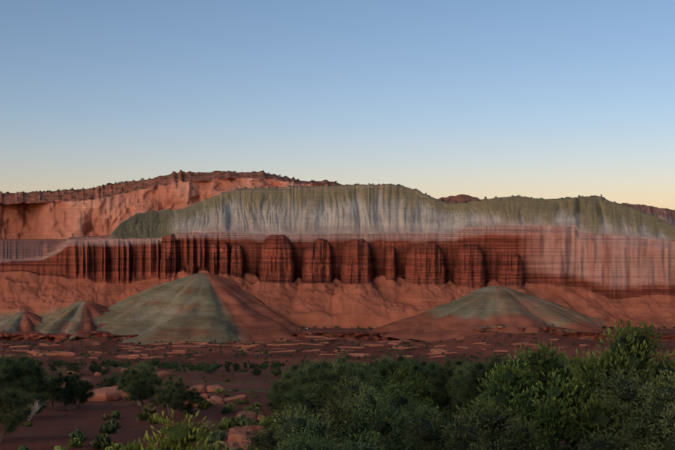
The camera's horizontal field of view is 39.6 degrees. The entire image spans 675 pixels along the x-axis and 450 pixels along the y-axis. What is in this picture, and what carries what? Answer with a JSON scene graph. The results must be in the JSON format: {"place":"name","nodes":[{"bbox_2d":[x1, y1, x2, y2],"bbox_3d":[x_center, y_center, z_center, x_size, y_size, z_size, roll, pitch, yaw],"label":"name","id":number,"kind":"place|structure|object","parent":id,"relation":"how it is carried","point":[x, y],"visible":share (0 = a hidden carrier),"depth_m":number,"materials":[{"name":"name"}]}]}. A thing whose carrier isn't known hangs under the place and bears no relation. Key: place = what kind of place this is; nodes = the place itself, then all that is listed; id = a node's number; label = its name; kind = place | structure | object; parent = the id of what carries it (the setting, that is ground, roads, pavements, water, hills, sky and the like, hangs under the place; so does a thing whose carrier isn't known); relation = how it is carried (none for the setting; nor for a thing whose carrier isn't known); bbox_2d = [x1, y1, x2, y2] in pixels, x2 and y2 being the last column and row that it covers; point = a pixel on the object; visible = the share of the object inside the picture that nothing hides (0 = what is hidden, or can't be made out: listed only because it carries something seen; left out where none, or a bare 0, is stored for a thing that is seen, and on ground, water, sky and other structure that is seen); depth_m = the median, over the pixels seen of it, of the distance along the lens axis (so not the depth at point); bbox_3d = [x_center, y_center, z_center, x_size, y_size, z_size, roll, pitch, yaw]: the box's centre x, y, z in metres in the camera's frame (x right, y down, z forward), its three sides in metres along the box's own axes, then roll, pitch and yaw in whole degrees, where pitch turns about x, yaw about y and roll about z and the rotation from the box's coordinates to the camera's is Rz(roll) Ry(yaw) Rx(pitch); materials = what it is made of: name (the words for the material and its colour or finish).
{"place":"outdoors","nodes":[
{"label":"outdoors","id":0,"kind":"place"},
{"bbox_2d":[0,311,41,331],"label":"hill","id":1,"kind":"structure","parent":0,"point":[23,321],"depth_m":1441.34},
{"bbox_2d":[34,301,109,340],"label":"hill","id":2,"kind":"structure","parent":0,"point":[76,319],"depth_m":1431.72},
{"bbox_2d":[0,170,341,238],"bbox_3d":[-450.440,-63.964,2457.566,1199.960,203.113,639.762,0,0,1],"label":"cliff","id":3,"kind":"structure","parent":0,"point":[102,210],"depth_m":2197.00,"materials":[{"name":"orange stone"}]},
{"bbox_2d":[92,273,303,344],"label":"hill","id":4,"kind":"structure","parent":0,"point":[206,307],"depth_m":1419.68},
{"bbox_2d":[0,184,674,328],"bbox_3d":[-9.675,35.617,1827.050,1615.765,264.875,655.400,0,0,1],"label":"cliff","id":5,"kind":"structure","parent":0,"point":[354,256],"depth_m":1641.33,"materials":[{"name":"stone"}]},
{"bbox_2d":[0,320,674,449],"bbox_3d":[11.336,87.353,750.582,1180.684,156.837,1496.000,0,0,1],"label":"terrain","id":6,"kind":"structure","parent":0,"point":[56,424],"depth_m":1054.29,"materials":[{"name":"red soil"}]},
{"bbox_2d":[0,387,36,443],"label":"juniper tree","id":7,"kind":"object","parent":6,"relation":"on","point":[11,398],"visible":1,"depth_m":58.58,"materials":[{"name":"green plant"}]},
{"bbox_2d":[0,352,56,397],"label":"juniper tree","id":8,"kind":"object","parent":6,"relation":"on","point":[13,373],"visible":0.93,"depth_m":85.81,"materials":[{"name":"green plant"}]},
{"bbox_2d":[14,391,49,415],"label":"juniper tree","id":9,"kind":"object","parent":6,"relation":"on","point":[38,398],"visible":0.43,"depth_m":79.61,"materials":[{"name":"green plant"}]},
{"bbox_2d":[28,399,47,420],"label":"dead snag","id":10,"kind":"object","parent":6,"relation":"on","point":[35,408],"visible":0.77,"depth_m":77.89,"materials":[{"name":"grey wood"}]},
{"bbox_2d":[33,353,58,355],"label":"rock","id":11,"kind":"object","parent":6,"relation":"on","point":[51,354],"visible":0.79,"depth_m":1062.53,"materials":[{"name":"red stone"}]},
{"bbox_2d":[35,373,68,406],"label":"juniper tree","id":12,"kind":"object","parent":6,"relation":"on","point":[49,395],"visible":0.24,"depth_m":92.68,"materials":[{"name":"green plant"}]},
{"bbox_2d":[58,352,75,355],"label":"rock","id":13,"kind":"object","parent":6,"relation":"on","point":[66,354],"visible":1,"depth_m":1062.66,"materials":[{"name":"red stone"}]},
{"bbox_2d":[47,367,91,409],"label":"juniper tree","id":14,"kind":"object","parent":6,"relation":"on","point":[66,393],"visible":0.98,"depth_m":90.24,"materials":[{"name":"green plant"}]},
{"bbox_2d":[66,362,76,369],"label":"juniper tree","id":15,"kind":"object","parent":6,"relation":"on","point":[73,366],"visible":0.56,"depth_m":325.29,"materials":[{"name":"green plant"}]},
{"bbox_2d":[67,438,83,447],"bbox_3d":[-16.218,13.516,58.079,1.014,0.715,1.044,0,0,-42],"label":"shrub","id":16,"kind":"object","parent":6,"relation":"on","point":[75,443],"visible":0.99,"depth_m":57.88,"materials":[{"name":"green plant"}]},
{"bbox_2d":[67,429,86,440],"bbox_3d":[-16.682,13.536,60.205,1.220,0.847,1.106,0,0,18],"label":"shrub","id":17,"kind":"object","parent":6,"relation":"on","point":[76,434],"visible":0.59,"depth_m":59.97,"materials":[{"name":"green plant"}]},
{"bbox_2d":[62,376,94,408],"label":"juniper tree","id":18,"kind":"object","parent":6,"relation":"on","point":[89,388],"visible":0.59,"depth_m":91.29,"materials":[{"name":"green plant"}]},
{"bbox_2d":[89,363,101,374],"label":"shrub","id":19,"kind":"object","parent":6,"relation":"on","point":[94,368],"visible":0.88,"depth_m":333.18,"materials":[{"name":"green plant"}]},
{"bbox_2d":[89,433,114,449],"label":"shrub","id":20,"kind":"object","parent":6,"relation":"on","point":[102,441],"visible":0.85,"depth_m":57.26,"materials":[{"name":"green plant"}]},
{"bbox_2d":[98,364,110,374],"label":"shrub","id":21,"kind":"object","parent":6,"relation":"on","point":[104,371],"visible":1,"depth_m":297.29,"materials":[{"name":"green plant"}]},
{"bbox_2d":[88,391,121,400],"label":"rock","id":22,"kind":"object","parent":6,"relation":"on","point":[111,396],"visible":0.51,"depth_m":138.71,"materials":[{"name":"red stone"}]},
{"bbox_2d":[94,375,117,387],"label":"shrub","id":23,"kind":"object","parent":6,"relation":"on","point":[112,380],"visible":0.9,"depth_m":172.46,"materials":[{"name":"green plant"}]},
{"bbox_2d":[98,422,116,433],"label":"shrub","id":24,"kind":"object","parent":6,"relation":"on","point":[107,428],"visible":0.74,"depth_m":69.01,"materials":[{"name":"green plant"}]},
{"bbox_2d":[86,386,128,397],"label":"rock","id":25,"kind":"object","parent":6,"relation":"on","point":[105,389],"visible":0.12,"depth_m":157.91,"materials":[{"name":"red stone"}]},
{"bbox_2d":[104,357,117,368],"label":"shrub","id":26,"kind":"object","parent":6,"relation":"on","point":[109,364],"visible":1,"depth_m":428.33,"materials":[{"name":"green plant"}]},
{"bbox_2d":[105,418,120,427],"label":"shrub","id":27,"kind":"object","parent":6,"relation":"on","point":[113,422],"visible":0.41,"depth_m":73.95,"materials":[{"name":"green plant"}]},
{"bbox_2d":[103,443,126,449],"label":"shrub","id":28,"kind":"object","parent":6,"relation":"on","point":[117,446],"visible":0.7,"depth_m":53.30,"materials":[{"name":"green plant"}]},
{"bbox_2d":[111,410,121,418],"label":"shrub","id":29,"kind":"object","parent":6,"relation":"on","point":[116,415],"visible":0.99,"depth_m":80.75,"materials":[{"name":"green plant"}]},
{"bbox_2d":[115,356,138,358],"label":"rock","id":30,"kind":"object","parent":6,"relation":"on","point":[129,357],"visible":0.96,"depth_m":1027.70,"materials":[{"name":"red stone"}]},
{"bbox_2d":[116,373,155,395],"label":"juniper tree","id":31,"kind":"object","parent":6,"relation":"on","point":[119,387],"visible":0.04,"depth_m":141.38,"materials":[{"name":"green plant"}]},
{"bbox_2d":[116,362,164,405],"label":"juniper tree","id":32,"kind":"object","parent":6,"relation":"on","point":[147,373],"visible":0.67,"depth_m":107.64,"materials":[{"name":"green plant"}]},
{"bbox_2d":[126,378,156,406],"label":"juniper tree","id":33,"kind":"object","parent":6,"relation":"on","point":[146,390],"visible":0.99,"depth_m":103.51,"materials":[{"name":"green plant"}]},
{"bbox_2d":[136,411,150,419],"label":"shrub","id":34,"kind":"object","parent":6,"relation":"on","point":[143,416],"visible":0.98,"depth_m":80.13,"materials":[{"name":"green plant"}]},
{"bbox_2d":[142,403,156,412],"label":"shrub","id":35,"kind":"object","parent":6,"relation":"on","point":[149,408],"visible":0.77,"depth_m":87.32,"materials":[{"name":"green plant"}]},
{"bbox_2d":[147,413,165,423],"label":"shrub","id":36,"kind":"object","parent":6,"relation":"on","point":[151,420],"visible":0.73,"depth_m":78.29,"materials":[{"name":"green plant"}]},
{"bbox_2d":[157,372,173,376],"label":"rock","id":37,"kind":"object","parent":6,"relation":"on","point":[165,374],"visible":0.34,"depth_m":294.82,"materials":[{"name":"red stone"}]},
{"bbox_2d":[105,409,230,449],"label":"shrub","id":38,"kind":"object","parent":6,"relation":"on","point":[178,436],"visible":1,"depth_m":21.40,"materials":[{"name":"green plant"}]},
{"bbox_2d":[154,372,188,414],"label":"juniper tree","id":39,"kind":"object","parent":6,"relation":"on","point":[166,397],"visible":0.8,"depth_m":85.04,"materials":[{"name":"green plant"}]},
{"bbox_2d":[168,384,204,415],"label":"juniper tree","id":40,"kind":"object","parent":6,"relation":"on","point":[183,395],"visible":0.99,"depth_m":82.14,"materials":[{"name":"green plant"}]},
{"bbox_2d":[172,345,205,346],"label":"rock","id":41,"kind":"object","parent":6,"relation":"on","point":[187,346],"visible":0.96,"depth_m":1209.15,"materials":[{"name":"red stone"}]},
{"bbox_2d":[191,384,205,392],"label":"rock","id":42,"kind":"object","parent":6,"relation":"on","point":[201,388],"visible":0.46,"depth_m":156.75,"materials":[{"name":"red stone"}]},
{"bbox_2d":[194,361,207,372],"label":"shrub","id":43,"kind":"object","parent":6,"relation":"on","point":[200,366],"visible":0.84,"depth_m":385.43,"materials":[{"name":"green plant"}]},
{"bbox_2d":[195,399,211,408],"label":"shrub","id":44,"kind":"object","parent":6,"relation":"on","point":[205,404],"visible":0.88,"depth_m":91.22,"materials":[{"name":"green plant"}]},
{"bbox_2d":[201,421,214,430],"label":"shrub","id":45,"kind":"object","parent":6,"relation":"on","point":[208,426],"visible":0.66,"depth_m":70.17,"materials":[{"name":"green plant"}]},
{"bbox_2d":[202,363,216,374],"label":"shrub","id":46,"kind":"object","parent":6,"relation":"on","point":[210,368],"visible":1,"depth_m":305.56,"materials":[{"name":"green plant"}]},
{"bbox_2d":[200,432,220,445],"bbox_3d":[-7.772,13.374,58.199,1.456,1.012,1.320,0,0,29],"label":"shrub","id":47,"kind":"object","parent":6,"relation":"on","point":[211,437],"visible":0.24,"depth_m":57.96,"materials":[{"name":"green plant"}]},
{"bbox_2d":[195,343,232,345],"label":"rock","id":48,"kind":"object","parent":6,"relation":"on","point":[213,344],"visible":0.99,"depth_m":1227.64,"materials":[{"name":"red stone"}]},
{"bbox_2d":[207,384,222,390],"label":"rock","id":49,"kind":"object","parent":6,"relation":"on","point":[210,387],"visible":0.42,"depth_m":168.53,"materials":[{"name":"red stone"}]},
{"bbox_2d":[210,430,223,440],"bbox_3d":[-7.676,13.415,59.120,1.236,0.947,1.364,0,0,-6],"label":"shrub","id":50,"kind":"object","parent":6,"relation":"on","point":[218,432],"visible":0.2,"depth_m":59.07,"materials":[{"name":"green plant"}]},
{"bbox_2d":[210,395,225,403],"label":"rock","id":51,"kind":"object","parent":6,"relation":"on","point":[218,400],"visible":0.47,"depth_m":135.91,"materials":[{"name":"red stone"}]},
{"bbox_2d":[213,441,228,449],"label":"shrub","id":52,"kind":"object","parent":6,"relation":"on","point":[222,446],"visible":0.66,"depth_m":53.76,"materials":[{"name":"green plant"}]},
{"bbox_2d":[220,407,230,413],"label":"shrub","id":53,"kind":"object","parent":6,"relation":"on","point":[225,411],"visible":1,"depth_m":86.59,"materials":[{"name":"green plant"}]},
{"bbox_2d":[217,419,235,429],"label":"shrub","id":54,"kind":"object","parent":6,"relation":"on","point":[223,424],"visible":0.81,"depth_m":74.10,"materials":[{"name":"green plant"}]},
{"bbox_2d":[223,403,234,410],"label":"shrub","id":55,"kind":"object","parent":6,"relation":"on","point":[231,407],"visible":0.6,"depth_m":89.03,"materials":[{"name":"green plant"}]},
{"bbox_2d":[224,442,237,448],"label":"rock","id":56,"kind":"object","parent":6,"relation":"on","point":[231,444],"visible":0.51,"depth_m":56.42,"materials":[{"name":"red stone"}]},
{"bbox_2d":[223,362,240,374],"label":"shrub","id":57,"kind":"object","parent":6,"relation":"on","point":[235,366],"visible":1,"depth_m":306.49,"materials":[{"name":"green plant"}]},
{"bbox_2d":[224,395,246,402],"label":"rock","id":58,"kind":"object","parent":6,"relation":"on","point":[232,399],"visible":0.62,"depth_m":139.66,"materials":[{"name":"red stone"}]},
{"bbox_2d":[228,429,249,442],"bbox_3d":[-6.219,13.513,58.895,1.327,1.077,1.601,7,5,5],"label":"rock","id":59,"kind":"object","parent":6,"relation":"on","point":[235,435],"visible":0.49,"depth_m":58.39,"materials":[{"name":"red stone"}]},
{"bbox_2d":[233,414,246,426],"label":"shrub","id":60,"kind":"object","parent":6,"relation":"on","point":[236,420],"visible":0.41,"depth_m":75.84,"materials":[{"name":"green plant"}]},
{"bbox_2d":[229,426,253,430],"bbox_3d":[-6.273,13.831,61.963,1.753,0.889,1.454,9,-10,1],"label":"rock","id":61,"kind":"object","parent":6,"relation":"on","point":[240,428],"visible":0.27,"depth_m":61.50,"materials":[{"name":"red stone"}]},
{"bbox_2d":[235,411,257,423],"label":"rock","id":62,"kind":"object","parent":6,"relation":"on","point":[251,414],"visible":0.38,"depth_m":78.80,"materials":[{"name":"red stone"}]},
{"bbox_2d":[238,441,254,449],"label":"rock","id":63,"kind":"object","parent":6,"relation":"on","point":[240,444],"visible":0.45,"depth_m":56.57,"materials":[{"name":"red stone"}]},
{"bbox_2d":[238,417,256,426],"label":"shrub","id":64,"kind":"object","parent":6,"relation":"on","point":[245,421],"visible":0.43,"depth_m":72.23,"materials":[{"name":"green plant"}]},
{"bbox_2d":[239,435,264,448],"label":"rock","id":65,"kind":"object","parent":6,"relation":"on","point":[244,437],"visible":0.2,"depth_m":57.82,"materials":[{"name":"red stone"}]},
{"bbox_2d":[243,425,262,430],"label":"rock","id":66,"kind":"object","parent":6,"relation":"on","point":[254,428],"visible":0.29,"depth_m":69.36,"materials":[{"name":"red stone"}]},
{"bbox_2d":[250,367,261,374],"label":"juniper tree","id":67,"kind":"object","parent":6,"relation":"on","point":[256,371],"visible":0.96,"depth_m":334.72,"materials":[{"name":"green plant"}]},
{"bbox_2d":[251,402,261,408],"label":"shrub","id":68,"kind":"object","parent":6,"relation":"on","point":[255,404],"visible":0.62,"depth_m":93.44,"materials":[{"name":"green plant"}]},
{"bbox_2d":[252,407,262,414],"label":"shrub","id":69,"kind":"object","parent":6,"relation":"on","point":[257,410],"visible":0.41,"depth_m":85.59,"materials":[{"name":"green plant"}]},
{"bbox_2d":[270,367,281,376],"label":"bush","id":70,"kind":"object","parent":6,"relation":"on","point":[277,373],"visible":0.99,"depth_m":289.22,"materials":[{"name":"green plant"}]},
{"bbox_2d":[258,403,300,449],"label":"pinyon pine","id":71,"kind":"object","parent":6,"relation":"on","point":[280,409],"visible":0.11,"depth_m":49.20,"materials":[{"name":"green plant"}]},
{"bbox_2d":[264,389,296,412],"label":"juniper tree","id":72,"kind":"object","parent":6,"relation":"on","point":[270,405],"visible":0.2,"depth_m":82.22,"materials":[{"name":"green plant"}]},
{"bbox_2d":[267,343,299,345],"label":"rock","id":73,"kind":"object","parent":6,"relation":"on","point":[282,344],"visible":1,"depth_m":1234.21,"materials":[{"name":"red stone"}]},
{"bbox_2d":[268,359,316,408],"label":"juniper tree","id":74,"kind":"object","parent":6,"relation":"on","point":[290,381],"visible":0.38,"depth_m":81.09,"materials":[{"name":"green plant"}]},
{"bbox_2d":[282,387,319,413],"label":"juniper tree","id":75,"kind":"object","parent":6,"relation":"on","point":[288,397],"visible":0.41,"depth_m":78.96,"materials":[{"name":"green plant"}]},
{"bbox_2d":[242,386,365,449],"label":"juniper tree","id":76,"kind":"object","parent":6,"relation":"on","point":[335,413],"visible":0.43,"depth_m":35.80,"materials":[{"name":"green plant"}]},
{"bbox_2d":[292,353,355,419],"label":"juniper tree","id":77,"kind":"object","parent":6,"relation":"on","point":[318,373],"visible":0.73,"depth_m":78.14,"materials":[{"name":"green plant"}]},
{"bbox_2d":[269,404,384,449],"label":"juniper tree","id":78,"kind":"object","parent":6,"relation":"on","point":[296,425],"visible":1,"depth_m":28.06,"materials":[{"name":"green plant"}]},
{"bbox_2d":[313,362,360,412],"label":"juniper tree","id":79,"kind":"object","parent":6,"relation":"on","point":[326,399],"visible":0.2,"depth_m":78.06,"materials":[{"name":"green plant"}]},
{"bbox_2d":[328,375,369,405],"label":"juniper tree","id":80,"kind":"object","parent":6,"relation":"on","point":[339,398],"visible":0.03,"depth_m":78.54,"materials":[{"name":"green plant"}]},
{"bbox_2d":[341,369,384,407],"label":"juniper tree","id":81,"kind":"object","parent":6,"relation":"on","point":[377,382],"visible":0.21,"depth_m":77.25,"materials":[{"name":"green plant"}]},
{"bbox_2d":[329,376,413,449],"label":"juniper tree","id":82,"kind":"object","parent":6,"relation":"on","point":[349,390],"visible":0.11,"depth_m":39.01,"materials":[{"name":"green plant"}]},
{"bbox_2d":[375,340,412,342],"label":"rock","id":83,"kind":"object","parent":6,"relation":"on","point":[397,341],"visible":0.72,"depth_m":1287.84,"materials":[{"name":"red stone"}]},
{"bbox_2d":[371,349,425,396],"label":"juniper tree","id":84,"kind":"object","parent":6,"relation":"on","point":[384,368],"visible":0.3,"depth_m":84.75,"materials":[{"name":"green plant"}]},
{"bbox_2d":[373,353,424,384],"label":"juniper tree","id":85,"kind":"object","parent":6,"relation":"on","point":[415,367],"visible":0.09,"depth_m":86.15,"materials":[{"name":"green plant"}]},
{"bbox_2d":[331,380,470,449],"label":"juniper tree","id":86,"kind":"object","parent":6,"relation":"on","point":[371,419],"visible":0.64,"depth_m":34.36,"materials":[{"name":"green plant"}]},
{"bbox_2d":[376,366,440,413],"bbox_3d":[4.607,11.647,60.764,4.221,4.992,4.342,0,0,11],"label":"pinyon pine","id":87,"kind":"object","parent":6,"relation":"on","point":[409,377],"visible":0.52,"depth_m":60.41,"materials":[{"name":"green plant"}]},
{"bbox_2d":[371,403,486,449],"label":"juniper tree","id":88,"kind":"object","parent":6,"relation":"on","point":[450,418],"visible":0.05,"depth_m":37.22,"materials":[{"name":"green plant"}]},
{"bbox_2d":[410,356,449,394],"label":"juniper tree","id":89,"kind":"object","parent":6,"relation":"on","point":[423,364],"visible":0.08,"depth_m":88.75,"materials":[{"name":"green plant"}]},
{"bbox_2d":[420,360,454,416],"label":"juniper tree","id":90,"kind":"object","parent":6,"relation":"on","point":[434,380],"visible":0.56,"depth_m":84.57,"materials":[{"name":"green plant"}]},
{"bbox_2d":[430,386,447,409],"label":"juniper tree","id":91,"kind":"object","parent":6,"relation":"on","point":[439,406],"visible":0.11,"depth_m":85.40,"materials":[{"name":"green plant"}]},
{"bbox_2d":[427,352,457,354],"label":"rock","id":92,"kind":"object","parent":6,"relation":"on","point":[440,353],"visible":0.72,"depth_m":1127.64,"materials":[{"name":"red stone"}]},
{"bbox_2d":[434,355,474,414],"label":"juniper tree","id":93,"kind":"object","parent":6,"relation":"on","point":[450,371],"visible":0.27,"depth_m":85.27,"materials":[{"name":"green plant"}]},
{"bbox_2d":[444,365,473,417],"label":"juniper tree","id":94,"kind":"object","parent":6,"relation":"on","point":[454,406],"visible":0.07,"depth_m":84.92,"materials":[{"name":"green plant"}]},
{"bbox_2d":[446,361,486,416],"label":"juniper tree","id":95,"kind":"object","parent":6,"relation":"on","point":[456,382],"visible":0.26,"depth_m":82.44,"materials":[{"name":"green plant"}]},
{"bbox_2d":[453,378,486,410],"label":"juniper tree","id":96,"kind":"object","parent":6,"relation":"on","point":[458,403],"visible":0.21,"depth_m":81.04,"materials":[{"name":"green plant"}]},
{"bbox_2d":[395,395,548,449],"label":"juniper tree","id":97,"kind":"object","parent":6,"relation":"on","point":[522,438],"visible":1,"depth_m":29.43,"materials":[{"name":"green plant"}]},
{"bbox_2d":[463,350,529,403],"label":"juniper tree","id":98,"kind":"object","parent":6,"relation":"on","point":[474,383],"visible":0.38,"depth_m":79.04,"materials":[{"name":"green plant"}]},
{"bbox_2d":[470,390,540,445],"bbox_3d":[9.815,11.403,54.090,4.930,4.705,4.132,0,0,-41],"label":"juniper tree","id":99,"kind":"object","parent":6,"relation":"on","point":[493,399],"visible":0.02,"depth_m":53.66,"materials":[{"name":"green plant"}]},
{"bbox_2d":[456,340,604,449],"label":"pinyon pine","id":100,"kind":"object","parent":6,"relation":"on","point":[508,388],"visible":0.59,"depth_m":38.15,"materials":[{"name":"green plant"}]},
{"bbox_2d":[548,374,613,449],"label":"juniper tree","id":101,"kind":"object","parent":6,"relation":"on","point":[577,426],"visible":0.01,"depth_m":48.62,"materials":[{"name":"green plant"}]},
{"bbox_2d":[542,318,674,449],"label":"pinyon pine","id":102,"kind":"object","parent":6,"relation":"on","point":[627,349],"visible":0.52,"depth_m":37.44,"materials":[{"name":"green plant"}]},
{"bbox_2d":[572,362,674,449],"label":"juniper tree","id":103,"kind":"object","parent":6,"relation":"on","point":[655,418],"visible":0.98,"depth_m":33.95,"materials":[{"name":"green plant"}]},
{"bbox_2d":[0,0,674,209],"label":"sky","id":104,"kind":"structure","parent":0,"point":[546,99],"materials":[{"name":"blue"}]},
{"bbox_2d":[438,194,479,202],"bbox_3d":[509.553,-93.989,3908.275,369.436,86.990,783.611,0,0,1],"label":"saddle rock terrain","id":105,"kind":"structure","parent":0,"point":[463,198],"depth_m":4068.11,"materials":[{"name":"brown stone"}]},
{"bbox_2d":[369,286,612,341],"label":"hill","id":106,"kind":"structure","parent":0,"point":[512,310],"depth_m":1404.57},
{"bbox_2d":[621,203,674,225],"bbox_3d":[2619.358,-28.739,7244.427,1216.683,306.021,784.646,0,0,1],"label":"ridge terrain","id":107,"kind":"structure","parent":0,"point":[667,215],"depth_m":7500.11,"materials":[{"name":"brown stone"}]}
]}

